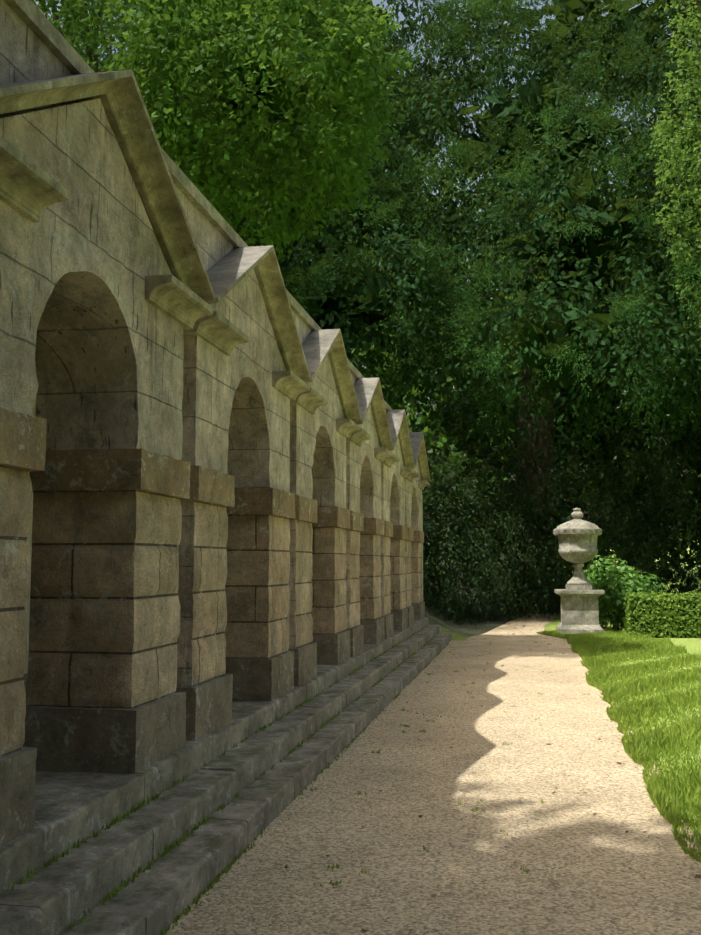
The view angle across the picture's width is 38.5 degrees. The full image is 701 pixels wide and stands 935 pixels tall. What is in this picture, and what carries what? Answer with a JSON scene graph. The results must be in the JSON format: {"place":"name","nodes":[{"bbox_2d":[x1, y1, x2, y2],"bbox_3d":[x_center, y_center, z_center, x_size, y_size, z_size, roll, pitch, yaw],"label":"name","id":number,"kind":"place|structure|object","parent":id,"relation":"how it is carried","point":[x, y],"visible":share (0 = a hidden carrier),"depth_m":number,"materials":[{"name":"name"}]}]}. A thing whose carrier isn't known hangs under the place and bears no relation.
{"place":"outdoors","nodes":[
{"label":"outdoors","id":0,"kind":"place"},
{"bbox_2d":[34,0,695,538],"label":"sky","id":1,"kind":"structure","parent":0,"point":[401,17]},
{"bbox_2d":[163,613,700,934],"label":"gravel path","id":2,"kind":"structure","parent":0,"point":[580,875],"depth_m":6.62,"materials":[{"name":"beige gravel"}]},
{"bbox_2d":[181,620,700,934],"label":"fallen leaves","id":3,"kind":"object","parent":2,"relation":"on","point":[435,895],"visible":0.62,"depth_m":7.69,"materials":[{"name":"brown plant"}]},
{"bbox_2d":[423,536,700,840],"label":"terrain","id":4,"kind":"structure","parent":0,"point":[690,644],"depth_m":25.81,"materials":[{"name":"green plant"}]},
{"bbox_2d":[43,0,157,72],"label":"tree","id":5,"kind":"object","parent":4,"relation":"on","point":[56,17],"depth_m":30.37,"materials":[{"name":"green plant"}]},
{"bbox_2d":[31,0,310,237],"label":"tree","id":6,"kind":"object","parent":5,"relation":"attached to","point":[75,10],"visible":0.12,"depth_m":27.19,"materials":[{"name":"green plant"}]},
{"bbox_2d":[0,0,422,704],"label":"arcade walls","id":7,"kind":"structure","parent":4,"relation":"on","point":[34,44],"depth_m":5.61,"materials":[{"name":"beige stone"}]},
{"bbox_2d":[0,407,423,542],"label":"impost bands","id":8,"kind":"object","parent":7,"relation":"attached to","point":[22,441],"visible":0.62,"depth_m":6.26,"materials":[{"name":"stone"}]},
{"bbox_2d":[0,69,429,489],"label":"pediment cornices","id":9,"kind":"object","parent":7,"relation":"attached to","point":[188,291],"visible":0.83,"depth_m":6.87,"materials":[{"name":"stone"}]},
{"bbox_2d":[0,617,451,934],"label":"steps","id":10,"kind":"structure","parent":4,"relation":"on","point":[54,898],"depth_m":5.85,"materials":[{"name":"grey stone"}]},
{"bbox_2d":[0,602,424,846],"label":"pier plinths","id":11,"kind":"object","parent":10,"relation":"on","point":[108,740],"visible":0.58,"depth_m":6.20,"materials":[{"name":"stone"}]},
{"bbox_2d":[0,99,183,756],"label":"arched bay","id":12,"kind":"object","parent":11,"relation":"on","point":[91,348],"visible":0.83,"depth_m":6.13,"materials":[{"name":"stone"}]},
{"bbox_2d":[177,269,289,687],"bbox_3d":[-1.194,0.135,8.743,0.696,3.874,2.957,-1,-6,10],"label":"arched bay","id":13,"kind":"object","parent":11,"relation":"on","point":[233,588],"visible":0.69,"depth_m":8.89,"materials":[{"name":"stone"}]},
{"bbox_2d":[288,355,346,648],"bbox_3d":[-0.633,0.434,11.900,0.702,3.874,2.959,-1,-6,10],"label":"arched bay","id":14,"kind":"object","parent":11,"relation":"on","point":[317,582],"visible":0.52,"depth_m":12.35,"materials":[{"name":"stone"}]},
{"bbox_2d":[345,404,381,627],"bbox_3d":[-0.081,0.734,15.057,0.692,3.874,2.953,-1,-6,10],"label":"arched bay","id":15,"kind":"object","parent":11,"relation":"on","point":[363,551],"visible":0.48,"depth_m":15.54,"materials":[{"name":"stone"}]},
{"bbox_2d":[381,438,405,615],"bbox_3d":[0.479,1.033,18.214,0.696,3.874,2.956,-1,-6,10],"label":"arched bay","id":16,"kind":"object","parent":11,"relation":"on","point":[393,595],"visible":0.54,"depth_m":18.70,"materials":[{"name":"stone"}]},
{"bbox_2d":[404,459,421,607],"bbox_3d":[1.039,1.333,21.372,0.700,3.874,2.961,-1,-6,10],"label":"arched bay","id":17,"kind":"object","parent":11,"relation":"on","point":[413,550],"visible":0.33,"depth_m":21.86,"materials":[{"name":"stone"}]},
{"bbox_2d":[95,0,417,260],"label":"tree","id":18,"kind":"object","parent":4,"relation":"on","point":[259,89],"depth_m":18.61,"materials":[{"name":"green plant"}]},
{"bbox_2d":[6,627,700,934],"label":"grass tufts","id":19,"kind":"object","parent":4,"relation":"on","point":[671,796],"visible":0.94,"depth_m":10.98,"materials":[{"name":"green plant"}]},
{"bbox_2d":[43,0,700,612],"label":"tree","id":20,"kind":"object","parent":4,"relation":"on","point":[545,150],"depth_m":32.37,"materials":[{"name":"green plant"}]},
{"bbox_2d":[236,100,700,584],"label":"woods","id":21,"kind":"object","parent":4,"relation":"on","point":[442,440],"depth_m":62.14,"materials":[{"name":"green plant"}]},
{"bbox_2d":[414,207,700,603],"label":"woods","id":22,"kind":"object","parent":4,"relation":"on","point":[472,440],"depth_m":42.99,"materials":[{"name":"green plant"}]},
{"bbox_2d":[422,391,700,628],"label":"yew thicket","id":23,"kind":"object","parent":4,"relation":"on","point":[470,544],"visible":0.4,"depth_m":31.16,"materials":[{"name":"green plant"}]},
{"bbox_2d":[553,508,604,635],"bbox_3d":[5.728,2.633,25.232,1.201,3.246,1.199,-1,-6,10],"label":"garden urn","id":24,"kind":"object","parent":4,"relation":"on","point":[577,535],"visible":1,"depth_m":24.83,"materials":[{"name":"stone"}]},
{"bbox_2d":[583,555,666,630],"bbox_3d":[7.056,3.266,26.224,2.629,2.044,2.649,-1,-6,10],"label":"laurel","id":25,"kind":"object","parent":4,"relation":"on","point":[618,589],"depth_m":25.83,"materials":[{"name":"green plant"}]},
{"bbox_2d":[622,590,700,637],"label":"box hedge","id":26,"kind":"object","parent":4,"relation":"on","point":[630,601],"depth_m":23.70,"materials":[{"name":"green plant"}]},
{"bbox_2d":[646,0,700,330],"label":"ash tree","id":27,"kind":"object","parent":4,"relation":"on","point":[664,126],"visible":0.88,"depth_m":28.51,"materials":[{"name":"green plant"}]},
{"bbox_2d":[677,0,700,12],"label":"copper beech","id":28,"kind":"object","parent":4,"relation":"on","point":[685,5],"visible":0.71,"depth_m":32.64,"materials":[{"name":"green plant"}]}
]}

